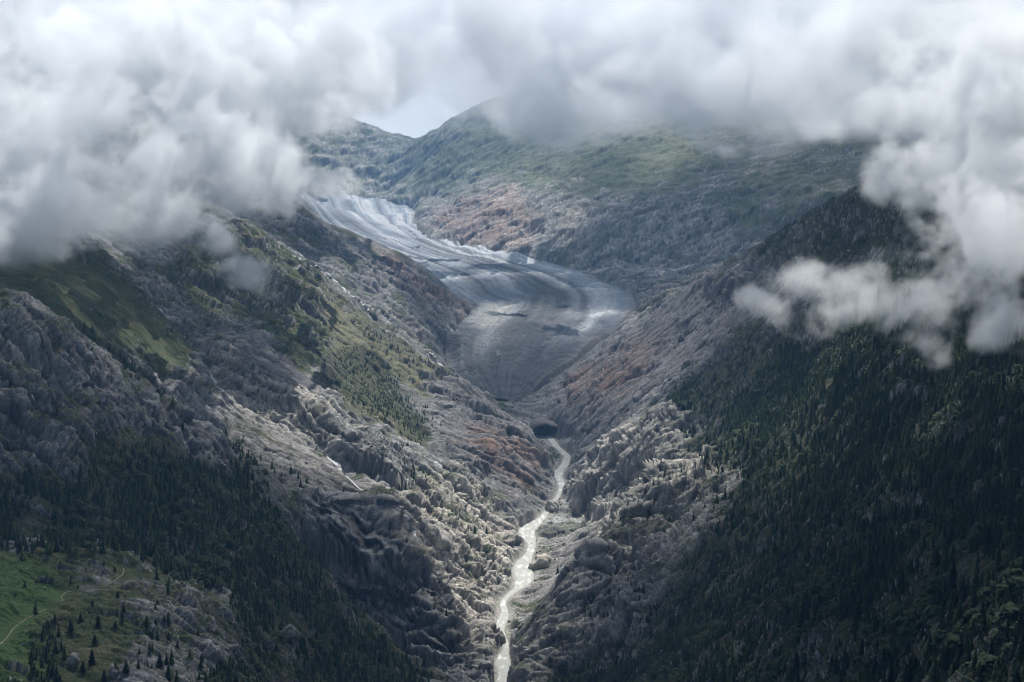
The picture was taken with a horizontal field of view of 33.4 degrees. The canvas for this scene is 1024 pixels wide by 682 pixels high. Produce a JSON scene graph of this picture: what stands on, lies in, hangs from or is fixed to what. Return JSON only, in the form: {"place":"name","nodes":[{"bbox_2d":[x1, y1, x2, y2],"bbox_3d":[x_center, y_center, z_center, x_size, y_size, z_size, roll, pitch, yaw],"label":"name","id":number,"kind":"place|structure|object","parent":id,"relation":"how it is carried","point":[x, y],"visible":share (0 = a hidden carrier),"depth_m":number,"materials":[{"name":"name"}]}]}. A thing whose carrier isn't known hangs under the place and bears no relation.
{"place":"outdoors","nodes":[
{"label":"outdoors","id":0,"kind":"place"},
{"bbox_2d":[0,608,47,643],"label":"path","id":1,"kind":"structure","parent":0,"point":[18,624],"depth_m":1430.36,"materials":[{"name":"beige soil"}]},
{"bbox_2d":[61,568,123,600],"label":"path","id":2,"kind":"structure","parent":0,"point":[96,587],"depth_m":1534.86,"materials":[{"name":"beige soil"}]},
{"bbox_2d":[293,255,377,317],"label":"water","id":3,"kind":"structure","parent":0,"point":[339,283],"depth_m":3678.56,"materials":[{"name":"white liquid"}]},
{"bbox_2d":[322,452,362,489],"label":"water","id":4,"kind":"structure","parent":0,"point":[336,464],"depth_m":2578.21,"materials":[{"name":"white liquid"}]},
{"bbox_2d":[400,511,416,537],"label":"water","id":5,"kind":"structure","parent":0,"point":[413,529],"depth_m":2247.26,"materials":[{"name":"white liquid"}]},
{"bbox_2d":[0,18,1023,681],"bbox_3d":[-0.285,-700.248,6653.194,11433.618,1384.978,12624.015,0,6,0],"label":"terrain","id":6,"kind":"structure","parent":0,"point":[672,192],"depth_m":3028.57,"materials":[{"name":"grey stone"}]},
{"bbox_2d":[67,619,76,631],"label":"spruce tree","id":7,"kind":"object","parent":6,"relation":"on","point":[70,627],"visible":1,"depth_m":1408.92,"materials":[{"name":"green plant"}]},
{"bbox_2d":[67,652,79,667],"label":"boulder","id":8,"kind":"object","parent":6,"relation":"on","point":[73,660],"visible":1,"depth_m":1317.46,"materials":[{"name":"grey stone"}]},
{"bbox_2d":[79,660,86,672],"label":"spruce tree","id":9,"kind":"object","parent":6,"relation":"on","point":[82,668],"visible":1,"depth_m":1309.79,"materials":[{"name":"green plant"}]},
{"bbox_2d":[88,649,96,664],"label":"spruce tree","id":10,"kind":"object","parent":6,"relation":"on","point":[92,660],"visible":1,"depth_m":1318.71,"materials":[{"name":"green plant"}]},
{"bbox_2d":[91,634,99,644],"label":"spruce tree","id":11,"kind":"object","parent":6,"relation":"on","point":[95,641],"visible":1,"depth_m":1381.15,"materials":[{"name":"green plant"}]},
{"bbox_2d":[95,614,101,627],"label":"spruce tree","id":12,"kind":"object","parent":6,"relation":"on","point":[98,623],"visible":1,"depth_m":1432.77,"materials":[{"name":"green plant"}]},
{"bbox_2d":[100,670,107,681],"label":"spruce tree","id":13,"kind":"object","parent":6,"relation":"on","point":[104,678],"visible":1,"depth_m":1299.01,"materials":[{"name":"green plant"}]},
{"bbox_2d":[109,663,118,678],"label":"boulder","id":14,"kind":"object","parent":6,"relation":"on","point":[113,672],"visible":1,"depth_m":1304.81,"materials":[{"name":"grey stone"}]},
{"bbox_2d":[121,660,131,673],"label":"spruce tree","id":15,"kind":"object","parent":6,"relation":"on","point":[125,669],"visible":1,"depth_m":1303.16,"materials":[{"name":"green plant"}]},
{"bbox_2d":[143,615,149,626],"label":"spruce tree","id":16,"kind":"object","parent":6,"relation":"on","point":[146,624],"visible":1,"depth_m":1446.30,"materials":[{"name":"green plant"}]},
{"bbox_2d":[154,652,164,666],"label":"spruce tree","id":17,"kind":"object","parent":6,"relation":"on","point":[159,662],"visible":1,"depth_m":1358.49,"materials":[{"name":"green plant"}]},
{"bbox_2d":[165,664,172,680],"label":"spruce tree","id":18,"kind":"object","parent":6,"relation":"on","point":[168,676],"visible":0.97,"depth_m":1343.82,"materials":[{"name":"green plant"}]},
{"bbox_2d":[203,641,222,664],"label":"boulder","id":19,"kind":"object","parent":6,"relation":"on","point":[212,652],"visible":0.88,"depth_m":1441.12,"materials":[{"name":"grey stone"}]},
{"bbox_2d":[280,624,300,640],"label":"boulder","id":20,"kind":"object","parent":6,"relation":"on","point":[290,631],"visible":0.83,"depth_m":1718.08,"materials":[{"name":"grey stone"}]},
{"bbox_2d":[456,492,470,499],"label":"boulder","id":21,"kind":"object","parent":6,"relation":"on","point":[464,496],"visible":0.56,"depth_m":2770.74,"materials":[{"name":"stone"}]},
{"bbox_2d":[298,181,636,403],"bbox_3d":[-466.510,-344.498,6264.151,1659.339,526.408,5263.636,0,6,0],"label":"glacier","id":22,"kind":"object","parent":6,"relation":"on","point":[526,327],"visible":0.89,"depth_m":4593.95,"materials":[{"name":"grey ice"}]},
{"bbox_2d":[179,217,756,673],"bbox_3d":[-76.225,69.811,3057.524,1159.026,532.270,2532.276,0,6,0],"label":"rubble","id":23,"kind":"object","parent":6,"relation":"on","point":[495,435],"visible":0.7,"depth_m":3184.95,"materials":[{"name":"stone"}]},
{"bbox_2d":[0,116,1023,681],"bbox_3d":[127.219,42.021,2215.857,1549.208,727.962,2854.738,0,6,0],"label":"forest","id":24,"kind":"object","parent":6,"relation":"on","point":[934,452],"visible":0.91,"depth_m":1895.55,"materials":[{"name":"green plant"}]},
{"bbox_2d":[528,553,551,569],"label":"boulder","id":25,"kind":"object","parent":6,"relation":"on","point":[543,560],"visible":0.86,"depth_m":2590.65,"materials":[{"name":"stone"}]},
{"bbox_2d":[530,417,557,431],"bbox_3d":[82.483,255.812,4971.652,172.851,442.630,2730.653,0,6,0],"label":"ice cave","id":26,"kind":"structure","parent":6,"relation":"on","point":[537,422],"depth_m":3600.99},
{"bbox_2d":[545,500,558,511],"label":"boulder","id":27,"kind":"object","parent":6,"relation":"on","point":[551,505],"visible":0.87,"depth_m":2937.87,"materials":[{"name":"grey stone"}]},
{"bbox_2d":[720,668,726,681],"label":"spruce tree","id":28,"kind":"object","parent":6,"relation":"on","point":[724,676],"visible":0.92,"depth_m":1467.09,"materials":[{"name":"green plant"}]},
{"bbox_2d":[792,650,799,674],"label":"spruce tree","id":29,"kind":"object","parent":6,"relation":"on","point":[796,664],"visible":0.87,"depth_m":1333.03,"materials":[{"name":"green plant"}]},
{"bbox_2d":[793,632,800,649],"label":"spruce tree","id":30,"kind":"object","parent":6,"relation":"on","point":[797,641],"visible":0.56,"depth_m":1374.33,"materials":[{"name":"green plant"}]},
{"bbox_2d":[801,666,806,681],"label":"spruce tree","id":31,"kind":"object","parent":6,"relation":"on","point":[804,676],"visible":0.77,"depth_m":1290.45,"materials":[{"name":"green plant"}]},
{"bbox_2d":[826,654,833,675],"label":"spruce tree","id":32,"kind":"object","parent":6,"relation":"on","point":[831,663],"visible":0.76,"depth_m":1242.69,"materials":[{"name":"green plant"}]},
{"bbox_2d":[830,655,837,674],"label":"spruce tree","id":33,"kind":"object","parent":6,"relation":"on","point":[835,664],"visible":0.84,"depth_m":1233.58,"materials":[{"name":"green plant"}]},
{"bbox_2d":[839,645,846,667],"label":"spruce tree","id":34,"kind":"object","parent":6,"relation":"on","point":[843,658],"visible":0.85,"depth_m":1232.54,"materials":[{"name":"green plant"}]},
{"bbox_2d":[848,614,858,633],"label":"spruce tree","id":35,"kind":"object","parent":6,"relation":"on","point":[855,623],"visible":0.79,"depth_m":1280.84,"materials":[{"name":"green plant"}]},
{"bbox_2d":[851,627,856,640],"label":"spruce tree","id":36,"kind":"object","parent":6,"relation":"on","point":[855,635],"visible":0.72,"depth_m":1261.01,"materials":[{"name":"green plant"}]},
{"bbox_2d":[858,637,864,656],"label":"spruce tree","id":37,"kind":"object","parent":6,"relation":"on","point":[861,648],"visible":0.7,"depth_m":1220.89,"materials":[{"name":"green plant"}]},
{"bbox_2d":[869,655,877,676],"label":"spruce tree","id":38,"kind":"object","parent":6,"relation":"on","point":[874,667],"visible":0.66,"depth_m":1168.59,"materials":[{"name":"green plant"}]},
{"bbox_2d":[879,648,887,670],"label":"spruce tree","id":39,"kind":"object","parent":6,"relation":"on","point":[883,660],"visible":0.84,"depth_m":1173.17,"materials":[{"name":"green plant"}]},
{"bbox_2d":[879,618,887,634],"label":"spruce tree","id":40,"kind":"object","parent":6,"relation":"on","point":[883,629],"visible":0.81,"depth_m":1214.34,"materials":[{"name":"green plant"}]},
{"bbox_2d":[886,661,896,681],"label":"spruce tree","id":41,"kind":"object","parent":6,"relation":"on","point":[891,674],"visible":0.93,"depth_m":1115.47,"materials":[{"name":"green plant"}]},
{"bbox_2d":[891,578,896,592],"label":"spruce tree","id":42,"kind":"object","parent":6,"relation":"on","point":[893,590],"visible":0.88,"depth_m":1270.71,"materials":[{"name":"green plant"}]},
{"bbox_2d":[897,579,904,599],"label":"spruce tree","id":43,"kind":"object","parent":6,"relation":"on","point":[901,590],"visible":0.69,"depth_m":1251.73,"materials":[{"name":"green plant"}]},
{"bbox_2d":[906,559,913,574],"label":"spruce tree","id":44,"kind":"object","parent":6,"relation":"on","point":[910,568],"visible":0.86,"depth_m":1288.03,"materials":[{"name":"green plant"}]},
{"bbox_2d":[910,655,917,681],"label":"spruce tree","id":45,"kind":"object","parent":6,"relation":"on","point":[914,663],"visible":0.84,"depth_m":1093.44,"materials":[{"name":"green plant"}]},
{"bbox_2d":[912,657,922,681],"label":"spruce tree","id":46,"kind":"object","parent":6,"relation":"on","point":[916,670],"visible":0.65,"depth_m":1091.01,"materials":[{"name":"green plant"}]},
{"bbox_2d":[917,621,925,641],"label":"spruce tree","id":47,"kind":"object","parent":6,"relation":"on","point":[923,631],"visible":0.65,"depth_m":1136.74,"materials":[{"name":"green plant"}]},
{"bbox_2d":[917,536,926,557],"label":"spruce tree","id":48,"kind":"object","parent":6,"relation":"on","point":[923,547],"visible":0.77,"depth_m":1343.60,"materials":[{"name":"green plant"}]},
{"bbox_2d":[921,633,933,660],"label":"spruce tree","id":49,"kind":"object","parent":6,"relation":"on","point":[929,647],"visible":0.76,"depth_m":1098.89,"materials":[{"name":"green plant"}]},
{"bbox_2d":[926,655,939,677],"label":"spruce tree","id":50,"kind":"object","parent":6,"relation":"on","point":[934,663],"visible":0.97,"depth_m":1059.33,"materials":[{"name":"green plant"}]},
{"bbox_2d":[928,547,940,569],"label":"spruce tree","id":51,"kind":"object","parent":6,"relation":"on","point":[936,562],"visible":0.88,"depth_m":1246.69,"materials":[{"name":"green plant"}]},
{"bbox_2d":[932,627,940,648],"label":"larch tree","id":52,"kind":"object","parent":6,"relation":"on","point":[937,640],"visible":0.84,"depth_m":1098.70,"materials":[{"name":"green plant"}]},
{"bbox_2d":[936,642,944,666],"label":"spruce tree","id":53,"kind":"object","parent":6,"relation":"on","point":[940,657],"visible":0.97,"depth_m":1060.38,"materials":[{"name":"green plant"}]},
{"bbox_2d":[940,643,949,673],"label":"spruce tree","id":54,"kind":"object","parent":6,"relation":"on","point":[945,659],"visible":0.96,"depth_m":1056.58,"materials":[{"name":"green plant"}]},
{"bbox_2d":[943,588,954,617],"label":"larch tree","id":55,"kind":"object","parent":6,"relation":"on","point":[952,596],"visible":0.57,"depth_m":1131.45,"materials":[{"name":"green plant"}]},
{"bbox_2d":[945,599,953,624],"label":"spruce tree","id":56,"kind":"object","parent":6,"relation":"on","point":[950,610],"visible":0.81,"depth_m":1110.55,"materials":[{"name":"green plant"}]},
{"bbox_2d":[947,649,955,673],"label":"spruce tree","id":57,"kind":"object","parent":6,"relation":"on","point":[954,654],"visible":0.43,"depth_m":1051.48,"materials":[{"name":"green plant"}]},
{"bbox_2d":[947,568,956,589],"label":"spruce tree","id":58,"kind":"object","parent":6,"relation":"on","point":[953,581],"visible":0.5,"depth_m":1179.35,"materials":[{"name":"green plant"}]},
{"bbox_2d":[948,658,955,677],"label":"spruce tree","id":59,"kind":"object","parent":6,"relation":"on","point":[953,669],"visible":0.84,"depth_m":1036.70,"materials":[{"name":"green plant"}]},
{"bbox_2d":[946,636,961,658],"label":"broadleaf tree","id":60,"kind":"object","parent":6,"relation":"on","point":[954,640],"visible":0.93,"depth_m":1056.63,"materials":[{"name":"green plant"}]},
{"bbox_2d":[946,650,961,676],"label":"spruce tree","id":61,"kind":"object","parent":6,"relation":"on","point":[957,661],"visible":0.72,"depth_m":1040.08,"materials":[{"name":"green plant"}]},
{"bbox_2d":[948,600,960,630],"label":"spruce tree","id":62,"kind":"object","parent":6,"relation":"on","point":[954,620],"visible":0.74,"depth_m":1098.51,"materials":[{"name":"green plant"}]},
{"bbox_2d":[952,560,957,578],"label":"spruce tree","id":63,"kind":"object","parent":6,"relation":"on","point":[954,567],"visible":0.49,"depth_m":1206.95,"materials":[{"name":"green plant"}]},
{"bbox_2d":[948,599,964,627],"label":"spruce tree","id":64,"kind":"object","parent":6,"relation":"on","point":[961,611],"visible":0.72,"depth_m":1097.04,"materials":[{"name":"green plant"}]},
{"bbox_2d":[958,632,963,659],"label":"spruce tree","id":65,"kind":"object","parent":6,"relation":"on","point":[961,638],"visible":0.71,"depth_m":1056.19,"materials":[{"name":"green plant"}]},
{"bbox_2d":[955,608,967,634],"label":"spruce tree","id":66,"kind":"object","parent":6,"relation":"on","point":[964,621],"visible":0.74,"depth_m":1078.89,"materials":[{"name":"green plant"}]},
{"bbox_2d":[958,583,967,601],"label":"spruce tree","id":67,"kind":"object","parent":6,"relation":"on","point":[963,595],"visible":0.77,"depth_m":1119.23,"materials":[{"name":"green plant"}]},
{"bbox_2d":[960,654,968,673],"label":"spruce tree","id":68,"kind":"object","parent":6,"relation":"on","point":[964,663],"visible":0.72,"depth_m":1018.06,"materials":[{"name":"green plant"}]},
{"bbox_2d":[961,627,969,656],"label":"spruce tree","id":69,"kind":"object","parent":6,"relation":"on","point":[966,638],"visible":0.57,"depth_m":1053.24,"materials":[{"name":"green plant"}]},
{"bbox_2d":[960,640,971,665],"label":"spruce tree","id":70,"kind":"object","parent":6,"relation":"on","point":[968,652],"visible":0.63,"depth_m":1027.57,"materials":[{"name":"green plant"}]},
{"bbox_2d":[966,650,977,671],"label":"spruce tree","id":71,"kind":"object","parent":6,"relation":"on","point":[974,661],"visible":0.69,"depth_m":1008.18,"materials":[{"name":"green plant"}]},
{"bbox_2d":[969,632,974,651],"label":"spruce tree","id":72,"kind":"object","parent":6,"relation":"on","point":[972,645],"visible":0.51,"depth_m":1044.91,"materials":[{"name":"green plant"}]},
{"bbox_2d":[967,587,978,611],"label":"spruce tree","id":73,"kind":"object","parent":6,"relation":"on","point":[974,603],"visible":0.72,"depth_m":1091.08,"materials":[{"name":"green plant"}]},
{"bbox_2d":[972,632,984,657],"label":"spruce tree","id":74,"kind":"object","parent":6,"relation":"on","point":[982,639],"visible":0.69,"depth_m":1020.83,"materials":[{"name":"green plant"}]},
{"bbox_2d":[976,570,984,593],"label":"larch tree","id":75,"kind":"object","parent":6,"relation":"on","point":[981,580],"visible":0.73,"depth_m":1112.39,"materials":[{"name":"green plant"}]},
{"bbox_2d":[975,600,986,627],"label":"spruce tree","id":76,"kind":"object","parent":6,"relation":"on","point":[983,611],"visible":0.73,"depth_m":1067.94,"materials":[{"name":"green plant"}]},
{"bbox_2d":[978,613,987,636],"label":"spruce tree","id":77,"kind":"object","parent":6,"relation":"on","point":[984,626],"visible":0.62,"depth_m":1050.09,"materials":[{"name":"green plant"}]},
{"bbox_2d":[975,654,997,679],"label":"broadleaf tree","id":78,"kind":"object","parent":6,"relation":"on","point":[988,659],"visible":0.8,"depth_m":986.04,"materials":[{"name":"green plant"}]},
{"bbox_2d":[983,575,991,597],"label":"spruce tree","id":79,"kind":"object","parent":6,"relation":"on","point":[987,582],"visible":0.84,"depth_m":1087.87,"materials":[{"name":"green plant"}]},
{"bbox_2d":[987,637,997,656],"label":"spruce tree","id":80,"kind":"object","parent":6,"relation":"on","point":[991,648],"visible":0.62,"depth_m":1006.71,"materials":[{"name":"green plant"}]},
{"bbox_2d":[992,612,999,627],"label":"broadleaf tree","id":81,"kind":"object","parent":6,"relation":"on","point":[995,620],"visible":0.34,"depth_m":1028.24,"materials":[{"name":"green plant"}]},
{"bbox_2d":[993,546,1003,570],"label":"spruce tree","id":82,"kind":"object","parent":6,"relation":"on","point":[997,564],"visible":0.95,"depth_m":1164.05,"materials":[{"name":"green plant"}]},
{"bbox_2d":[995,577,1004,601],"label":"spruce tree","id":83,"kind":"object","parent":6,"relation":"on","point":[997,598],"visible":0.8,"depth_m":1072.73,"materials":[{"name":"green plant"}]},
{"bbox_2d":[998,520,1008,546],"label":"larch tree","id":84,"kind":"object","parent":6,"relation":"on","point":[1005,529],"visible":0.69,"depth_m":1210.34,"materials":[{"name":"green plant"}]},
{"bbox_2d":[997,604,1010,627],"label":"broadleaf tree","id":85,"kind":"object","parent":6,"relation":"on","point":[1003,608],"visible":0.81,"depth_m":1019.34,"materials":[{"name":"green plant"}]},
{"bbox_2d":[1001,659,1007,681],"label":"spruce tree","id":86,"kind":"object","parent":6,"relation":"on","point":[1003,667],"visible":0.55,"depth_m":967.13,"materials":[{"name":"green plant"}]},
{"bbox_2d":[997,570,1013,591],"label":"broadleaf tree","id":87,"kind":"object","parent":6,"relation":"on","point":[1005,575],"visible":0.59,"depth_m":1078.64,"materials":[{"name":"green plant"}]},
{"bbox_2d":[1000,627,1010,658],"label":"spruce tree","id":88,"kind":"object","parent":6,"relation":"on","point":[1007,636],"visible":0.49,"depth_m":995.79,"materials":[{"name":"green plant"}]},
{"bbox_2d":[1002,666,1008,680],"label":"spruce tree","id":89,"kind":"object","parent":6,"relation":"on","point":[1004,674],"visible":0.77,"depth_m":957.47,"materials":[{"name":"green plant"}]},
{"bbox_2d":[1000,642,1011,662],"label":"broadleaf tree","id":90,"kind":"object","parent":6,"relation":"on","point":[1006,648],"visible":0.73,"depth_m":982.75,"materials":[{"name":"green plant"}]},
{"bbox_2d":[1001,606,1019,627],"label":"broadleaf tree","id":91,"kind":"object","parent":6,"relation":"on","point":[1011,613],"visible":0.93,"depth_m":1010.78,"materials":[{"name":"green plant"}]},
{"bbox_2d":[1007,632,1017,664],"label":"spruce tree","id":92,"kind":"object","parent":6,"relation":"on","point":[1014,644],"visible":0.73,"depth_m":976.02,"materials":[{"name":"green plant"}]},
{"bbox_2d":[1007,575,1022,597],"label":"broadleaf tree","id":93,"kind":"object","parent":6,"relation":"on","point":[1010,584],"visible":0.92,"depth_m":1063.75,"materials":[{"name":"green plant"}]},
{"bbox_2d":[1009,626,1021,657],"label":"spruce tree","id":94,"kind":"object","parent":6,"relation":"on","point":[1019,636],"visible":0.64,"depth_m":974.92,"materials":[{"name":"green plant"}]},
{"bbox_2d":[1009,639,1023,667],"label":"spruce tree","id":95,"kind":"object","parent":6,"relation":"on","point":[1020,648],"visible":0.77,"depth_m":964.02,"materials":[{"name":"green plant"}]},
{"bbox_2d":[1012,472,1021,493],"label":"spruce tree","id":96,"kind":"object","parent":6,"relation":"on","point":[1016,485],"visible":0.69,"depth_m":1368.52,"materials":[{"name":"green plant"}]},
{"bbox_2d":[1011,628,1023,660],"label":"spruce tree","id":97,"kind":"object","parent":6,"relation":"on","point":[1022,638],"visible":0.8,"depth_m":968.27,"materials":[{"name":"green plant"}]},
{"bbox_2d":[1014,583,1022,604],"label":"spruce tree","id":98,"kind":"object","parent":6,"relation":"on","point":[1016,600],"visible":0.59,"depth_m":1054.69,"materials":[{"name":"green plant"}]},
{"bbox_2d":[1016,589,1022,607],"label":"spruce tree","id":99,"kind":"object","parent":6,"relation":"on","point":[1020,598],"visible":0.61,"depth_m":1033.64,"materials":[{"name":"green plant"}]},
{"bbox_2d":[1016,606,1023,630],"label":"spruce tree","id":100,"kind":"object","parent":6,"relation":"on","point":[1021,615],"visible":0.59,"depth_m":1005.92,"materials":[{"name":"green plant"}]},
{"bbox_2d":[0,0,1023,137],"label":"sky","id":101,"kind":"structure","parent":0,"point":[405,67],"materials":[{"name":"white"}]},
{"bbox_2d":[494,436,570,681],"bbox_3d":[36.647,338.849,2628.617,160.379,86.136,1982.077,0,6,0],"label":"river","id":102,"kind":"structure","parent":0,"point":[523,574],"depth_m":2588.46,"materials":[{"name":"liquid"}]},
{"bbox_2d":[500,630,505,644],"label":"boulder","id":103,"kind":"object","parent":102,"relation":"in","point":[502,639],"visible":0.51,"depth_m":2246.88,"materials":[{"name":"grey stone"}]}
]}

